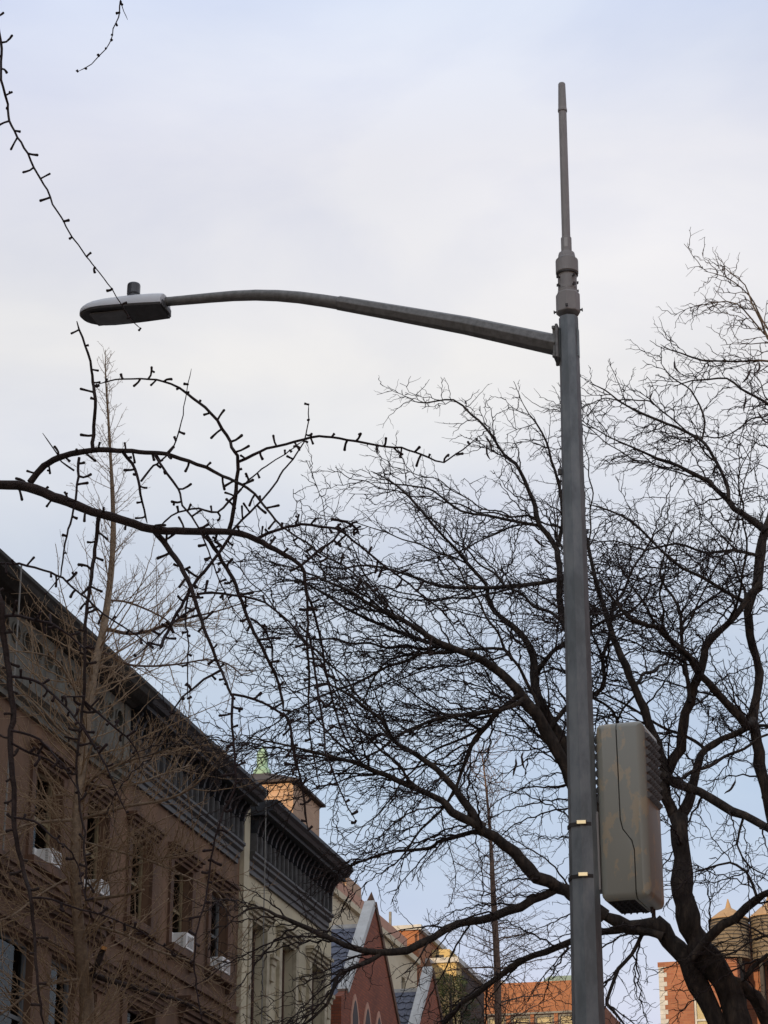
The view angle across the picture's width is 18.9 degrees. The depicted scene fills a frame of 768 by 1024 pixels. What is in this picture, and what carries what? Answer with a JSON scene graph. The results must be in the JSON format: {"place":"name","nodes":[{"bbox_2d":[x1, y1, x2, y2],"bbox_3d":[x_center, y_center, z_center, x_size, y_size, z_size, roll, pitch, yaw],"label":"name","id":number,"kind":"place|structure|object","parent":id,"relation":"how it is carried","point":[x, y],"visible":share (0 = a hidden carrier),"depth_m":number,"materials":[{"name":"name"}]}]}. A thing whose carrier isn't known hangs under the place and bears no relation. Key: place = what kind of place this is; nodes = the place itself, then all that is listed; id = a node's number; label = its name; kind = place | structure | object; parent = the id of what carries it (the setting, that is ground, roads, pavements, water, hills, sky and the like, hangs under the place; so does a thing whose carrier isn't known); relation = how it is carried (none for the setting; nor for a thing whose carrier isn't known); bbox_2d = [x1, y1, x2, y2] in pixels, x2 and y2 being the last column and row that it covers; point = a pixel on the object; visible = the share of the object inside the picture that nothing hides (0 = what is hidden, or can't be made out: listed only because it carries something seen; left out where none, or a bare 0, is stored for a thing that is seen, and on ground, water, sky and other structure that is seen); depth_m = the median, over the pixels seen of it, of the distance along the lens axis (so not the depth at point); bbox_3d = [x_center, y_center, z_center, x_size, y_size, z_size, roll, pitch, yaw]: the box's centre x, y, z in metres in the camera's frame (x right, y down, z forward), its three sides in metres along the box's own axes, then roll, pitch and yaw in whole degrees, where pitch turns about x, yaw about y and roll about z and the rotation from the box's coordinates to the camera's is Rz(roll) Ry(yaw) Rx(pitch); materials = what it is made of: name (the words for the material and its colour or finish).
{"place":"outdoors","nodes":[
{"label":"outdoors","id":0,"kind":"place"},
{"bbox_2d":[0,341,305,1023],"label":"ginkgo tree","id":1,"kind":"object","parent":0,"point":[85,976],"visible":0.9,"depth_m":28.26,"materials":[{"name":"beige plant"}]},
{"bbox_2d":[331,888,420,997],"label":"tan building","id":2,"kind":"structure","parent":0,"point":[397,961],"depth_m":71.95,"materials":[{"name":"paint"}]},
{"bbox_2d":[0,0,767,1023],"label":"sky","id":3,"kind":"structure","parent":0,"point":[396,152],"materials":[{"name":"white"}]},
{"bbox_2d":[391,729,571,1023],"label":"young ginkgo tree","id":4,"kind":"object","parent":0,"point":[498,1010],"visible":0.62,"depth_m":52.82,"materials":[{"name":"brown plant"}]},
{"bbox_2d":[484,975,619,1023],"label":"school building","id":5,"kind":"structure","parent":0,"point":[562,986],"depth_m":95.99,"materials":[{"name":"orange brick"}]},
{"bbox_2d":[487,1016,505,1023],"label":"window","id":6,"kind":"structure","parent":5,"relation":"in","point":[488,1020],"depth_m":96.26,"materials":[{"name":"beige glass"}]},
{"bbox_2d":[511,1015,529,1023],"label":"window","id":7,"kind":"structure","parent":5,"relation":"in","point":[516,1017],"depth_m":95.98,"materials":[{"name":"beige glass"}]},
{"bbox_2d":[534,1014,553,1023],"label":"window","id":8,"kind":"structure","parent":5,"relation":"in","point":[544,1018],"depth_m":95.77,"materials":[{"name":"beige glass"}]},
{"bbox_2d":[558,1013,571,1023],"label":"window","id":9,"kind":"structure","parent":5,"relation":"in","point":[563,1015],"depth_m":95.59,"materials":[{"name":"beige glass"}]},
{"bbox_2d":[745,925,767,1023],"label":"tall brick building","id":10,"kind":"structure","parent":0,"point":[754,977],"depth_m":96.97,"materials":[{"name":"brown brick"}]},
{"bbox_2d":[750,897,767,1001],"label":"water tank","id":11,"kind":"object","parent":10,"relation":"on","point":[760,911],"visible":0.61,"depth_m":96.26,"materials":[{"name":"brown wood"}]},
{"label":"ground","id":12,"kind":"structure","parent":0,"visible":0},
{"bbox_2d":[0,549,156,1023],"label":"brownstone house","id":13,"kind":"structure","parent":12,"relation":"on","point":[14,958],"depth_m":38.31,"materials":[{"name":"brown stone"}]},
{"bbox_2d":[0,931,26,1023],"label":"window","id":14,"kind":"structure","parent":13,"relation":"in","point":[15,959],"depth_m":34.39,"materials":[{"name":"glass"}]},
{"bbox_2d":[33,770,52,848],"bbox_3d":[-5.901,5.185,38.985,0.080,1.646,1.196,-6,-23,13],"label":"window","id":15,"kind":"structure","parent":13,"relation":"in","point":[39,842],"depth_m":39.33,"materials":[{"name":"black glass"}]},
{"bbox_2d":[32,847,60,869],"bbox_3d":[-5.677,5.846,38.816,0.386,0.270,0.640,-6,-23,13],"label":"air conditioner","id":16,"kind":"object","parent":13,"relation":"attached to","point":[45,855],"visible":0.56,"depth_m":38.63,"materials":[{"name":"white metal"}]},
{"bbox_2d":[48,959,69,1023],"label":"window","id":17,"kind":"structure","parent":13,"relation":"in","point":[53,997],"depth_m":36.03,"materials":[{"name":"black glass"}]},
{"bbox_2d":[84,808,98,879],"bbox_3d":[-5.333,6.042,41.043,0.080,1.646,1.096,-6,-23,13],"label":"window","id":18,"kind":"structure","parent":13,"relation":"in","point":[90,821],"depth_m":41.45,"materials":[{"name":"black glass"}]},
{"bbox_2d":[84,879,109,895],"bbox_3d":[-5.111,6.683,40.827,0.406,0.270,0.640,-6,-23,13],"label":"air conditioner","id":19,"kind":"object","parent":13,"relation":"attached to","point":[104,888],"visible":0.3,"depth_m":40.66,"materials":[{"name":"white plastic"}]},
{"bbox_2d":[107,692,265,1023],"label":"brownstone house","id":20,"kind":"structure","parent":12,"relation":"on","point":[216,801],"depth_m":45.02,"materials":[{"name":"brown stone"}]},
{"bbox_2d":[127,1007,144,1023],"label":"window","id":21,"kind":"structure","parent":20,"relation":"in","point":[131,1015],"depth_m":42.69,"materials":[{"name":"black glass"}]},
{"bbox_2d":[130,840,142,920],"bbox_3d":[-4.756,6.911,43.132,0.080,1.646,1.126,-6,-23,13],"label":"window","id":22,"kind":"structure","parent":20,"relation":"in","point":[138,901],"depth_m":43.47,"materials":[{"name":"black glass"}]},
{"bbox_2d":[172,868,182,932],"bbox_3d":[-4.180,7.779,45.216,0.080,1.646,1.126,-6,-23,13],"label":"window","id":23,"kind":"structure","parent":20,"relation":"in","point":[177,926],"depth_m":45.63,"materials":[{"name":"black glass"}]},
{"bbox_2d":[172,932,193,952],"bbox_3d":[-3.960,8.411,45.043,0.386,0.320,0.640,-6,-23,13],"label":"air conditioner","id":24,"kind":"object","parent":20,"relation":"attached to","point":[186,938],"visible":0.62,"depth_m":44.87,"materials":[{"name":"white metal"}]},
{"bbox_2d":[210,896,218,956],"bbox_3d":[-3.606,8.645,47.296,0.080,1.646,1.116,-6,-23,13],"label":"window","id":25,"kind":"structure","parent":20,"relation":"in","point":[216,933],"depth_m":47.72,"materials":[{"name":"black glass"}]},
{"bbox_2d":[210,956,229,975],"bbox_3d":[-3.392,9.277,47.097,0.386,0.300,0.700,-6,-23,13],"label":"air conditioner","id":26,"kind":"object","parent":20,"relation":"attached to","point":[227,970],"visible":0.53,"depth_m":46.90,"materials":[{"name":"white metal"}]},
{"bbox_2d":[250,747,325,835],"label":"tower","id":27,"kind":"structure","parent":12,"relation":"on","point":[312,816],"depth_m":87.53,"materials":[{"name":"orange brick"}]},
{"bbox_2d":[236,786,353,1023],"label":"cream house","id":28,"kind":"structure","parent":12,"relation":"on","point":[298,839],"depth_m":51.40,"materials":[{"name":"paint"}]},
{"bbox_2d":[250,928,254,1023],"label":"window","id":29,"kind":"structure","parent":28,"relation":"in","point":[253,944],"depth_m":49.96,"materials":[{"name":"black glass"}]},
{"bbox_2d":[281,950,284,1023],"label":"window","id":30,"kind":"structure","parent":28,"relation":"in","point":[283,953],"depth_m":52.12,"materials":[{"name":"black glass"}]},
{"bbox_2d":[312,971,313,1022],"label":"window","id":31,"kind":"structure","parent":28,"relation":"in","point":[312,971],"depth_m":54.41,"materials":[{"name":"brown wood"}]},
{"bbox_2d":[345,878,360,897],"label":"apartment block","id":32,"kind":"structure","parent":12,"relation":"on","point":[348,884],"depth_m":79.86,"materials":[{"name":"beige brick"}]},
{"bbox_2d":[330,892,400,1023],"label":"gabled brick house","id":33,"kind":"structure","parent":12,"relation":"on","point":[374,1004],"depth_m":60.17,"materials":[{"name":"red brick"}]},
{"bbox_2d":[336,883,406,946],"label":"pink building","id":34,"kind":"structure","parent":12,"relation":"on","point":[387,926],"depth_m":77.61,"materials":[{"name":"paint"}]},
{"bbox_2d":[394,960,442,1023],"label":"gabled brick house","id":35,"kind":"structure","parent":12,"relation":"on","point":[408,1005],"depth_m":66.31,"materials":[{"name":"pink paint"}]},
{"bbox_2d":[393,924,446,987],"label":"brick bulkhead","id":36,"kind":"object","parent":12,"relation":"on","point":[435,943],"visible":0.16,"depth_m":81.86,"materials":[{"name":"brick"}]},
{"bbox_2d":[425,949,485,1023],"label":"yellow building","id":37,"kind":"structure","parent":12,"relation":"on","point":[440,961],"depth_m":82.75,"materials":[{"name":"paint"}]},
{"bbox_2d":[436,973,486,1023],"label":"evergreen shrub","id":38,"kind":"object","parent":12,"relation":"on","point":[463,982],"visible":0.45,"depth_m":77.75,"materials":[{"name":"green plant"}]},
{"bbox_2d":[657,958,739,1023],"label":"brick apartment building","id":39,"kind":"structure","parent":12,"relation":"on","point":[693,1013],"depth_m":94.54,"materials":[{"name":"orange brick"}]},
{"bbox_2d":[694,999,706,1023],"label":"window","id":40,"kind":"structure","parent":39,"relation":"in","point":[699,1017],"depth_m":94.26,"materials":[{"name":"beige glass"}]},
{"bbox_2d":[710,899,750,1003],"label":"water tank","id":41,"kind":"object","parent":39,"relation":"on","point":[732,931],"visible":0.41,"depth_m":95.91,"materials":[{"name":"brown wood"}]},
{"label":"pavement","id":42,"kind":"structure","parent":0,"visible":0},
{"bbox_2d":[0,0,477,1023],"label":"ginkgo tree","id":43,"kind":"object","parent":42,"relation":"on","point":[156,530],"visible":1,"depth_m":5.30,"materials":[{"name":"brown plant"}]},
{"bbox_2d":[79,282,604,1023],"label":"street lamp","id":44,"kind":"object","parent":42,"relation":"on","point":[561,344],"visible":0.98,"depth_m":13.74,"materials":[{"name":"metal"}]},
{"bbox_2d":[554,82,582,316],"bbox_3d":[1.149,-2.012,14.701,0.161,1.685,0.160,20,-30,-39],"label":"antenna","id":45,"kind":"object","parent":44,"relation":"attached to","point":[568,294],"visible":0.98,"depth_m":14.52,"materials":[{"name":"grey paint"}]},
{"bbox_2d":[567,721,663,917],"bbox_3d":[1.320,1.765,13.199,0.493,1.085,0.450,-8,-24,18],"label":"equipment box","id":46,"kind":"object","parent":44,"relation":"attached to","point":[629,797],"visible":1,"depth_m":13.06,"materials":[{"name":"grey paint"}]},
{"bbox_2d":[97,227,767,1023],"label":"honey locust tree","id":47,"kind":"object","parent":42,"relation":"on","point":[701,961],"visible":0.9,"depth_m":26.90,"materials":[{"name":"brown plant"}]}
]}

